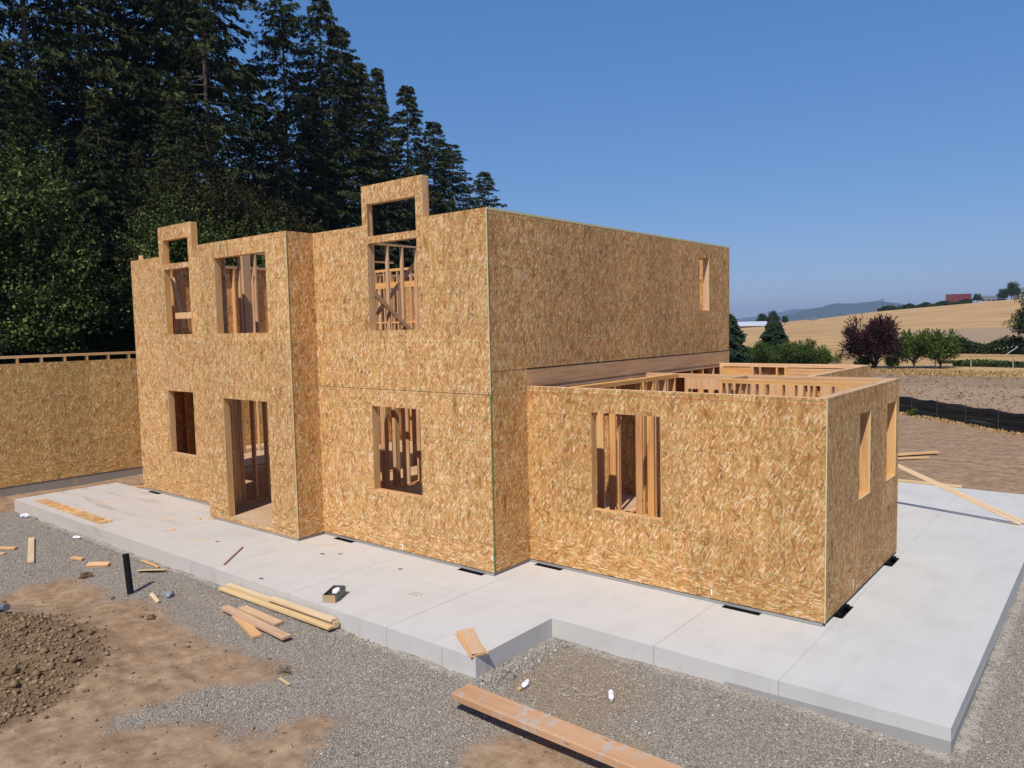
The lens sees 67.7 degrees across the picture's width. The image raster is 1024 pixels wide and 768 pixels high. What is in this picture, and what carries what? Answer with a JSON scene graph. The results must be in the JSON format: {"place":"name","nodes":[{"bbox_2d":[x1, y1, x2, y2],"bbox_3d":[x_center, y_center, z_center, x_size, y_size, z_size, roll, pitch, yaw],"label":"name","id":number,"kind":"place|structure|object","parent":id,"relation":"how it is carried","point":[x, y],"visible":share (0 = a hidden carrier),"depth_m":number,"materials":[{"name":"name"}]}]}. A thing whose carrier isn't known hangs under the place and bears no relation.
{"place":"outdoors","nodes":[
{"label":"outdoors","id":0,"kind":"place"},
{"bbox_2d":[0,299,1023,767],"bbox_3d":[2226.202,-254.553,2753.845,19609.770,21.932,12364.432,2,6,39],"label":"ground","id":1,"kind":"structure","parent":0,"point":[974,459],"depth_m":9.28,"materials":[{"name":"gravel"}]},
{"bbox_2d":[0,603,10,610],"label":"drain pipe","id":2,"kind":"object","parent":1,"relation":"on","point":[4,607],"visible":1,"depth_m":11.59,"materials":[{"name":"grey"}]},
{"bbox_2d":[0,546,17,549],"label":"lumber offcut","id":3,"kind":"object","parent":1,"relation":"on","point":[8,547],"visible":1,"depth_m":15.55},
{"bbox_2d":[27,537,33,563],"bbox_3d":[-9.718,3.348,15.423,0.110,0.041,2.011,-4,5,-32],"label":"lumber offcut","id":4,"kind":"object","parent":1,"relation":"on","point":[30,558],"visible":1,"depth_m":15.26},
{"bbox_2d":[0,40,76,363],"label":"fir tree","id":5,"kind":"object","parent":1,"relation":"on","point":[7,57],"visible":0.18,"depth_m":34.58,"materials":[{"name":"green plant"}]},
{"bbox_2d":[0,79,117,363],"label":"fir tree","id":6,"kind":"object","parent":1,"relation":"on","point":[42,117],"visible":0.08,"depth_m":39.38,"materials":[{"name":"green plant"}]},
{"bbox_2d":[0,225,123,362],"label":"understory bush","id":7,"kind":"object","parent":1,"relation":"on","point":[27,360],"visible":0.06,"depth_m":33.80,"materials":[{"name":"green plant"}]},
{"bbox_2d":[0,0,126,363],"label":"fir tree","id":8,"kind":"object","parent":1,"relation":"on","point":[13,6],"visible":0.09,"depth_m":43.15,"materials":[{"name":"green plant"}]},
{"bbox_2d":[0,126,132,363],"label":"maple tree","id":9,"kind":"object","parent":1,"relation":"on","point":[52,278],"visible":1,"depth_m":29.19,"materials":[{"name":"green plant"}]},
{"bbox_2d":[35,25,117,271],"bbox_3d":[-28.758,-10.809,50.446,15.683,25.206,13.713,-4,5,-31],"label":"fir tree","id":10,"kind":"object","parent":1,"relation":"on","point":[72,122],"visible":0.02,"depth_m":49.62,"materials":[{"name":"green plant"}]},
{"bbox_2d":[70,556,84,560],"bbox_3d":[-8.409,3.377,14.775,0.269,0.045,0.090,2,5,17],"label":"lumber offcut","id":11,"kind":"object","parent":1,"relation":"on","point":[77,558],"visible":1,"depth_m":14.76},
{"bbox_2d":[78,572,92,578],"bbox_3d":[-7.707,3.455,13.784,0.170,0.130,0.226,3,6,43],"label":"rock","id":12,"kind":"object","parent":1,"relation":"on","point":[83,575],"visible":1,"depth_m":13.74,"materials":[{"name":"stone"}]},
{"bbox_2d":[36,288,135,362],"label":"maple tree","id":13,"kind":"object","parent":1,"relation":"on","point":[102,344],"visible":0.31,"depth_m":34.07,"materials":[{"name":"green plant"}]},
{"bbox_2d":[0,0,184,289],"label":"fir tree","id":14,"kind":"object","parent":1,"relation":"on","point":[50,35],"visible":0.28,"depth_m":43.29,"materials":[{"name":"green plant"}]},
{"bbox_2d":[86,562,110,567],"bbox_3d":[-7.782,3.397,14.357,0.424,0.050,0.120,-2,21,5],"label":"lumber offcut","id":15,"kind":"object","parent":1,"relation":"on","point":[97,564],"visible":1,"depth_m":14.32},
{"bbox_2d":[65,99,145,340],"bbox_3d":[-20.529,-5.949,38.869,8.141,16.837,9.283,1,5,32],"label":"fir tree","id":16,"kind":"object","parent":1,"relation":"on","point":[96,107],"visible":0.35,"depth_m":38.57,"materials":[{"name":"green plant"}]},
{"bbox_2d":[75,51,157,302],"bbox_3d":[-26.174,-10.340,52.322,12.671,23.836,13.546,-3,5,-20],"label":"fir tree","id":17,"kind":"object","parent":1,"relation":"on","point":[146,133],"visible":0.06,"depth_m":50.86,"materials":[{"name":"green plant"}]},
{"bbox_2d":[92,140,160,289],"bbox_3d":[-21.120,-5.930,43.474,8.421,15.841,9.003,0,5,21],"label":"fir tree","id":18,"kind":"object","parent":1,"relation":"on","point":[141,147],"visible":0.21,"depth_m":43.25,"materials":[{"name":"green plant"}]},
{"bbox_2d":[0,0,255,294],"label":"fir tree","id":19,"kind":"object","parent":1,"relation":"on","point":[104,74],"visible":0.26,"depth_m":45.43,"materials":[{"name":"green plant"}]},
{"bbox_2d":[122,553,133,594],"bbox_3d":[-6.414,3.224,12.764,0.213,0.776,0.104,2,6,39],"label":"drain pipe","id":20,"kind":"object","parent":1,"relation":"on","point":[128,573],"visible":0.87,"depth_m":12.72,"materials":[{"name":"black plastic"}]},
{"bbox_2d":[146,614,154,619],"bbox_3d":[-5.445,3.515,11.494,0.119,0.079,0.154,-3,5,-26],"label":"rock","id":21,"kind":"object","parent":1,"relation":"on","point":[150,617],"visible":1,"depth_m":11.45,"materials":[{"name":"stone"}]},
{"bbox_2d":[149,592,159,602],"bbox_3d":[-5.771,3.449,12.320,0.060,0.020,0.430,-38,27,-30],"label":"lumber offcut","id":22,"kind":"object","parent":1,"relation":"on","point":[154,598],"visible":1,"depth_m":12.30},
{"bbox_2d":[0,351,320,496],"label":"garage shell","id":23,"kind":"object","parent":1,"relation":"on","point":[64,423],"visible":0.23,"depth_m":22.31,"materials":[{"name":"wood"}]},
{"bbox_2d":[111,97,219,295],"bbox_3d":[-18.791,-6.932,42.760,11.026,17.721,9.641,-2,4,-6],"label":"fir tree","id":24,"kind":"object","parent":1,"relation":"on","point":[168,163],"visible":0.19,"depth_m":41.73,"materials":[{"name":"green plant"}]},
{"bbox_2d":[164,590,173,597],"bbox_3d":[-5.625,3.452,12.505,0.136,0.118,0.227,-2,4,-9],"label":"rock","id":25,"kind":"object","parent":1,"relation":"on","point":[169,594],"visible":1,"depth_m":12.46,"materials":[{"name":"grey stone"}]},
{"bbox_2d":[30,0,313,270],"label":"fir tree","id":26,"kind":"object","parent":1,"relation":"on","point":[139,22],"visible":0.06,"depth_m":54.66,"materials":[{"name":"green plant"}]},
{"bbox_2d":[156,123,193,207],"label":"fir tree","id":27,"kind":"object","parent":1,"relation":"on","point":[172,141],"visible":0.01,"depth_m":46.70,"materials":[{"name":"green plant"}]},
{"bbox_2d":[89,173,293,357],"bbox_3d":[-14.040,-3.655,35.711,10.271,11.631,9.785,2,5,37],"label":"maple tree","id":28,"kind":"object","parent":1,"relation":"on","point":[178,250],"visible":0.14,"depth_m":34.33,"materials":[{"name":"green plant"}]},
{"bbox_2d":[63,0,335,273],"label":"fir tree","id":29,"kind":"object","parent":1,"relation":"on","point":[172,63],"visible":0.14,"depth_m":51.82,"materials":[{"name":"green plant"}]},
{"bbox_2d":[97,0,324,240],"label":"fir tree","id":30,"kind":"object","parent":1,"relation":"on","point":[202,12],"visible":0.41,"depth_m":47.63,"materials":[{"name":"green plant"}]},
{"bbox_2d":[130,167,326,265],"bbox_3d":[-15.334,-4.848,41.323,10.935,13.271,10.078,1,5,23],"label":"maple tree","id":31,"kind":"object","parent":1,"relation":"on","point":[236,196],"visible":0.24,"depth_m":38.96,"materials":[{"name":"green plant"}]},
{"bbox_2d":[232,616,261,638],"bbox_3d":[-3.887,3.538,11.178,0.140,0.038,0.985,-4,6,-35],"label":"lumber offcut","id":32,"kind":"object","parent":1,"relation":"on","point":[252,632],"visible":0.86,"depth_m":11.02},
{"bbox_2d":[220,605,290,639],"bbox_3d":[-3.798,3.496,11.230,1.783,0.038,0.140,3,6,42],"label":"lumber offcut","id":33,"kind":"object","parent":32,"relation":"on","point":[257,623],"visible":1,"depth_m":11.14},
{"bbox_2d":[238,605,282,625],"bbox_3d":[-3.813,3.499,11.546,1.000,0.039,0.140,4,6,39],"label":"lumber offcut","id":34,"kind":"object","parent":1,"relation":"on","point":[264,617],"visible":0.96,"depth_m":11.49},
{"bbox_2d":[216,63,307,218],"bbox_3d":[-19.976,-12.078,60.654,14.644,25.873,16.022,-2,4,-15],"label":"fir tree","id":35,"kind":"object","parent":1,"relation":"on","point":[248,66],"visible":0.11,"depth_m":59.13,"materials":[{"name":"green plant"}]},
{"bbox_2d":[218,586,332,629],"bbox_3d":[-3.735,3.455,11.847,2.940,0.040,0.090,2,5,39],"label":"long timber","id":36,"kind":"object","parent":1,"relation":"on","point":[312,621],"visible":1,"depth_m":11.70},
{"bbox_2d":[225,583,338,628],"bbox_3d":[-3.661,3.439,11.938,2.900,0.090,0.090,2,5,39],"label":"long timber","id":37,"kind":"object","parent":1,"relation":"on","point":[263,597],"visible":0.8,"depth_m":12.15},
{"bbox_2d":[268,596,336,621],"bbox_3d":[-3.183,3.389,11.515,1.570,0.040,0.110,2,5,39],"label":"long timber","id":38,"kind":"object","parent":37,"relation":"on","point":[306,610],"visible":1,"depth_m":11.46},
{"bbox_2d":[250,121,315,231],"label":"fir tree","id":39,"kind":"object","parent":1,"relation":"on","point":[276,156],"visible":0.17,"depth_m":55.15,"materials":[{"name":"green plant"}]},
{"bbox_2d":[276,662,297,673],"bbox_3d":[-2.894,3.611,9.685,0.255,0.087,0.327,-4,5,-37],"label":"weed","id":40,"kind":"object","parent":1,"relation":"on","point":[285,669],"visible":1,"depth_m":9.68,"materials":[{"name":"brown"}]},
{"bbox_2d":[0,567,581,767],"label":"soil clods","id":41,"kind":"object","parent":1,"relation":"on","point":[13,670],"visible":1,"depth_m":9.84,"materials":[{"name":"soil"}]},
{"bbox_2d":[236,0,355,230],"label":"fir tree","id":42,"kind":"object","parent":1,"relation":"on","point":[292,22],"visible":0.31,"depth_m":59.19,"materials":[{"name":"green plant"}]},
{"bbox_2d":[291,95,353,231],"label":"fir tree","id":43,"kind":"object","parent":1,"relation":"on","point":[334,226],"visible":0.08,"depth_m":63.45,"materials":[{"name":"green plant"}]},
{"bbox_2d":[254,0,410,267],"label":"fir tree","id":44,"kind":"object","parent":1,"relation":"on","point":[319,65],"visible":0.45,"depth_m":61.72,"materials":[{"name":"green plant"}]},
{"bbox_2d":[283,23,415,273],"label":"fir tree","id":45,"kind":"object","parent":1,"relation":"on","point":[349,58],"visible":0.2,"depth_m":66.29,"materials":[{"name":"green plant"}]},
{"bbox_2d":[320,63,414,273],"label":"fir tree","id":46,"kind":"object","parent":1,"relation":"on","point":[380,114],"visible":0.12,"depth_m":69.73,"materials":[{"name":"green plant"}]},
{"bbox_2d":[349,166,399,274],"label":"fir tree","id":47,"kind":"object","parent":1,"relation":"on","point":[374,217],"visible":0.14,"depth_m":66.98,"materials":[{"name":"green plant"}]},
{"bbox_2d":[349,67,414,266],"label":"fir tree","id":48,"kind":"object","parent":1,"relation":"on","point":[377,75],"visible":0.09,"depth_m":77.53,"materials":[{"name":"green plant"}]},
{"bbox_2d":[374,155,415,273],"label":"fir tree","id":49,"kind":"object","parent":1,"relation":"on","point":[394,206],"visible":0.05,"depth_m":71.60,"materials":[{"name":"green plant"}]},
{"bbox_2d":[399,170,415,273],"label":"fir tree","id":50,"kind":"object","parent":1,"relation":"on","point":[406,214],"visible":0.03,"depth_m":77.88,"materials":[{"name":"green plant"}]},
{"bbox_2d":[380,85,457,272],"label":"fir tree","id":51,"kind":"object","parent":1,"relation":"on","point":[405,91],"visible":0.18,"depth_m":75.74,"materials":[{"name":"green plant"}]},
{"bbox_2d":[391,121,477,258],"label":"fir tree","id":52,"kind":"object","parent":1,"relation":"on","point":[443,162],"visible":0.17,"depth_m":81.68,"materials":[{"name":"green plant"}]},
{"bbox_2d":[446,202,456,212],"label":"fir tree","id":53,"kind":"object","parent":1,"relation":"on","point":[449,210],"visible":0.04,"depth_m":79.26,"materials":[{"name":"green plant"}]},
{"bbox_2d":[429,143,485,212],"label":"fir tree","id":54,"kind":"object","parent":1,"relation":"on","point":[459,188],"visible":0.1,"depth_m":85.66,"materials":[{"name":"green plant"}]},
{"bbox_2d":[469,172,507,207],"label":"fir tree","id":55,"kind":"object","parent":1,"relation":"on","point":[487,188],"visible":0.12,"depth_m":92.65,"materials":[{"name":"green plant"}]},
{"bbox_2d":[12,512,1023,738],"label":"concrete crumbs","id":56,"kind":"object","parent":1,"relation":"on","point":[510,675],"visible":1,"depth_m":9.81,"materials":[{"name":"concrete"}]},
{"bbox_2d":[14,482,1023,740],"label":"concrete apron","id":57,"kind":"object","parent":1,"relation":"on","point":[908,640],"visible":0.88,"depth_m":11.09,"materials":[{"name":"grey"}]},
{"bbox_2d":[35,499,112,523],"bbox_3d":[-10.281,2.951,17.808,3.800,0.018,0.270,2,6,40],"label":"osb strip","id":58,"kind":"object","parent":57,"relation":"on","point":[77,512],"visible":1,"depth_m":17.65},
{"bbox_2d":[223,547,242,564],"bbox_3d":[-5.079,3.132,13.931,0.028,0.022,1.070,-1,4,-2],"label":"wood strip","id":59,"kind":"object","parent":57,"relation":"on","point":[228,560],"visible":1,"depth_m":13.78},
{"bbox_2d":[322,585,346,602],"bbox_3d":[-2.708,3.202,11.637,0.246,0.130,0.420,-1,4,9],"label":"nail box","id":60,"kind":"object","parent":57,"relation":"on","point":[334,593],"visible":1,"depth_m":11.62,"materials":[{"name":"beige cardboard"}]},
{"bbox_2d":[455,633,483,657],"bbox_3d":[-0.555,3.348,9.814,0.170,0.018,0.768,-3,5,-19],"label":"short board","id":61,"kind":"object","parent":57,"relation":"on","point":[463,643],"visible":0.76,"depth_m":9.73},
{"bbox_2d":[457,630,488,655],"bbox_3d":[-0.516,3.325,9.838,0.170,0.018,0.806,-3,5,-21],"label":"short board","id":62,"kind":"object","parent":61,"relation":"on","point":[459,632],"visible":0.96,"depth_m":9.78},
{"bbox_2d":[461,628,484,654],"bbox_3d":[-0.508,3.305,9.823,0.170,0.018,0.770,-2,5,-13],"label":"short board","id":63,"kind":"object","parent":62,"relation":"on","point":[472,641],"visible":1,"depth_m":9.78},
{"bbox_2d":[131,175,899,626],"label":"unfinished house","id":64,"kind":"structure","parent":57,"relation":"on","point":[489,391],"depth_m":13.51,"materials":[{"name":"wood"}]},
{"bbox_2d":[898,479,962,487],"bbox_3d":[9.978,2.424,18.919,2.051,0.040,0.140,2,5,38],"label":"long timber","id":65,"kind":"object","parent":57,"relation":"on","point":[924,482],"visible":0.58,"depth_m":18.75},
{"bbox_2d":[898,465,1020,524],"bbox_3d":[8.795,2.090,15.779,3.141,0.041,0.061,30,22,34],"label":"diagonal prop","id":66,"kind":"object","parent":57,"relation":"on","point":[963,497],"visible":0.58,"depth_m":15.50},
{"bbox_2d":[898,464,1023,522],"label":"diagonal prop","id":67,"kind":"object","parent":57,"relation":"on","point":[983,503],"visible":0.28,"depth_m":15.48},
{"bbox_2d":[522,679,529,687],"bbox_3d":[0.164,3.614,9.206,0.088,0.064,0.186,0,5,21],"label":"plastic wrapper","id":68,"kind":"object","parent":1,"relation":"on","point":[525,683],"visible":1,"depth_m":9.17,"materials":[{"name":"white"}]},
{"bbox_2d":[451,684,683,767],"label":"beam","id":69,"kind":"structure","parent":1,"relation":"on","point":[600,748],"depth_m":7.73,"materials":[{"name":"brown wood"}]},
{"bbox_2d":[558,685,605,701],"bbox_3d":[0.800,3.617,8.906,0.603,0.045,0.218,1,5,32],"label":"tangled string","id":70,"kind":"object","parent":1,"relation":"on","point":[582,693],"visible":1,"depth_m":8.88,"materials":[{"name":"beige"}]},
{"bbox_2d":[608,689,613,701],"bbox_3d":[1.146,3.603,8.808,0.068,0.068,0.208,-1,4,5],"label":"plastic bottle","id":71,"kind":"object","parent":1,"relation":"on","point":[610,694],"visible":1,"depth_m":8.78,"materials":[{"name":"white"}]},
{"bbox_2d":[729,313,753,362],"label":"spruce tree","id":72,"kind":"object","parent":1,"relation":"on","point":[737,348],"visible":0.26,"depth_m":61.27,"materials":[{"name":"green plant"}]},
{"bbox_2d":[738,321,766,327],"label":"long barn","id":73,"kind":"structure","parent":1,"relation":"on","point":[752,324],"depth_m":333.79,"materials":[{"name":"white"}]},
{"bbox_2d":[743,340,779,363],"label":"shrub","id":74,"kind":"object","parent":1,"relation":"on","point":[763,352],"visible":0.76,"depth_m":68.15,"materials":[{"name":"green plant"}]},
{"bbox_2d":[755,313,768,321],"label":"tree","id":75,"kind":"object","parent":1,"relation":"on","point":[760,316],"visible":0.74,"depth_m":343.11,"materials":[{"name":"green plant"}]},
{"bbox_2d":[765,310,779,320],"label":"tree","id":76,"kind":"object","parent":1,"relation":"on","point":[772,316],"visible":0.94,"depth_m":335.89,"materials":[{"name":"green plant"}]},
{"bbox_2d":[755,320,790,359],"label":"spruce tree","id":77,"kind":"object","parent":1,"relation":"on","point":[773,334],"visible":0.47,"depth_m":74.04,"materials":[{"name":"green plant"}]},
{"bbox_2d":[769,341,799,363],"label":"shrub","id":78,"kind":"object","parent":1,"relation":"on","point":[777,349],"visible":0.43,"depth_m":71.14,"materials":[{"name":"green plant"}]},
{"bbox_2d":[769,359,808,363],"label":"hedge","id":79,"kind":"object","parent":1,"relation":"on","point":[785,362],"visible":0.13,"depth_m":70.68,"materials":[{"name":"green plant"}]},
{"bbox_2d":[779,338,817,363],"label":"shrub","id":80,"kind":"object","parent":1,"relation":"on","point":[798,355],"visible":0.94,"depth_m":70.21,"materials":[{"name":"green plant"}]},
{"bbox_2d":[804,346,822,363],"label":"shrub","id":81,"kind":"object","parent":1,"relation":"on","point":[812,360],"visible":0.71,"depth_m":69.54,"materials":[{"name":"green plant"}]},
{"bbox_2d":[815,344,844,363],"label":"shrub","id":82,"kind":"object","parent":1,"relation":"on","point":[823,357],"visible":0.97,"depth_m":68.68,"materials":[{"name":"green plant"}]},
{"bbox_2d":[853,354,870,364],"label":"shrub","id":83,"kind":"object","parent":1,"relation":"on","point":[862,361],"visible":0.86,"depth_m":65.98,"materials":[{"name":"green plant"}]},
{"bbox_2d":[724,625,1002,754],"bbox_3d":[4.678,3.587,9.865,2.374,0.409,3.899,2,6,39],"label":"apron footing","id":84,"kind":"object","parent":1,"relation":"on","point":[933,743],"visible":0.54,"depth_m":8.09,"materials":[{"name":"concrete"}]},
{"bbox_2d":[837,312,906,367],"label":"plum tree","id":85,"kind":"object","parent":1,"relation":"on","point":[880,335],"visible":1,"depth_m":64.88,"materials":[{"name":"purple plant"}]},
{"bbox_2d":[733,390,1023,435],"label":"silt fence","id":86,"kind":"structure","parent":1,"relation":"on","point":[960,423],"depth_m":30.73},
{"bbox_2d":[884,354,900,368],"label":"shrub","id":87,"kind":"object","parent":1,"relation":"on","point":[893,362],"visible":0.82,"depth_m":65.49,"materials":[{"name":"green plant"}]},
{"bbox_2d":[906,407,917,415],"bbox_3d":[17.728,1.234,33.755,0.487,0.433,0.399,-2,4,-10],"label":"weed plant","id":88,"kind":"object","parent":1,"relation":"on","point":[913,411],"visible":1,"depth_m":33.71,"materials":[{"name":"green plant"}]},
{"bbox_2d":[898,456,928,459],"bbox_3d":[11.508,2.288,23.347,2.547,0.050,0.150,-2,4,-4],"label":"long timber","id":89,"kind":"object","parent":1,"relation":"on","point":[918,457],"visible":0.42,"depth_m":23.35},
{"bbox_2d":[892,328,939,368],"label":"fruit tree","id":90,"kind":"object","parent":1,"relation":"on","point":[916,341],"visible":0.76,"depth_m":65.35,"materials":[{"name":"green plant"}]},
{"bbox_2d":[898,451,939,455],"bbox_3d":[11.894,2.219,23.899,3.149,0.052,0.180,-3,4,-8],"label":"long timber","id":91,"kind":"object","parent":1,"relation":"on","point":[918,453],"visible":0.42,"depth_m":23.96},
{"bbox_2d":[877,299,972,311],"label":"bramble bank","id":92,"kind":"structure","parent":1,"relation":"on","point":[921,305],"depth_m":420.06,"materials":[{"name":"green plant"}]},
{"bbox_2d":[913,328,966,367],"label":"fruit tree","id":93,"kind":"object","parent":1,"relation":"on","point":[948,346],"visible":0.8,"depth_m":64.53,"materials":[{"name":"green plant"}]},
{"bbox_2d":[871,372,1023,413],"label":"field clods","id":94,"kind":"object","parent":1,"relation":"on","point":[961,393],"visible":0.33,"depth_m":46.05,"materials":[{"name":"soil"}]},
{"bbox_2d":[946,294,971,301],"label":"barn","id":95,"kind":"structure","parent":1,"relation":"on","point":[954,297],"depth_m":418.77,"materials":[{"name":"red"}]},
{"bbox_2d":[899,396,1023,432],"bbox_3d":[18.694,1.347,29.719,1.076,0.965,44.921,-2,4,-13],"label":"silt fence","id":96,"kind":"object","parent":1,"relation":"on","point":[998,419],"visible":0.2,"depth_m":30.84,"materials":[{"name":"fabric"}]},
{"bbox_2d":[972,293,983,302],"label":"tree","id":97,"kind":"object","parent":1,"relation":"on","point":[977,296],"visible":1,"depth_m":410.78,"materials":[{"name":"green plant"}]},
{"bbox_2d":[943,358,1022,363],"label":"vine row","id":98,"kind":"object","parent":1,"relation":"on","point":[976,361],"visible":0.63,"depth_m":70.21,"materials":[{"name":"green plant"}]},
{"bbox_2d":[952,361,1023,367],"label":"vine row","id":99,"kind":"object","parent":1,"relation":"on","point":[997,364],"visible":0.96,"depth_m":65.33,"materials":[{"name":"green plant"}]},
{"bbox_2d":[956,334,1023,354],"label":"hedge","id":100,"kind":"object","parent":1,"relation":"on","point":[1012,342],"visible":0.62,"depth_m":85.45,"materials":[{"name":"green plant"}]},
{"bbox_2d":[981,295,1006,301],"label":"farmhouse","id":101,"kind":"object","parent":1,"relation":"on","point":[989,298],"visible":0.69,"depth_m":423.79,"materials":[{"name":"beige"}]},
{"bbox_2d":[996,288,1008,298],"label":"tree","id":102,"kind":"object","parent":1,"relation":"on","point":[1001,294],"visible":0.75,"depth_m":414.19,"materials":[{"name":"green plant"}]},
{"bbox_2d":[1002,281,1022,299],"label":"tree","id":103,"kind":"object","parent":1,"relation":"on","point":[1011,290],"visible":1,"depth_m":406.09,"materials":[{"name":"green plant"}]},
{"bbox_2d":[1002,292,1023,337],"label":"oak tree","id":104,"kind":"object","parent":1,"relation":"on","point":[1019,326],"visible":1,"depth_m":83.86,"materials":[{"name":"green plant"}]},
{"bbox_2d":[0,512,1023,767],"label":"gravel","id":105,"kind":"structure","parent":0,"point":[794,712],"depth_m":8.84,"materials":[{"name":"gravel"}]},
{"bbox_2d":[0,0,1023,318],"label":"sky","id":106,"kind":"structure","parent":0,"point":[839,151],"materials":[{"name":"blue"}]},
{"bbox_2d":[737,309,807,320],"bbox_3d":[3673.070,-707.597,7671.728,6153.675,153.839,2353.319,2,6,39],"label":"mountain","id":107,"kind":"structure","parent":0,"point":[788,312],"depth_m":8348.35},
{"bbox_2d":[738,301,904,321],"bbox_3d":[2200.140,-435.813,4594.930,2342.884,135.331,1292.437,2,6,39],"label":"mountain","id":108,"kind":"structure","parent":0,"point":[833,310],"depth_m":4620.92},
{"bbox_2d":[871,367,1023,377],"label":"dry grass","id":109,"kind":"structure","parent":0,"point":[963,373],"depth_m":58.20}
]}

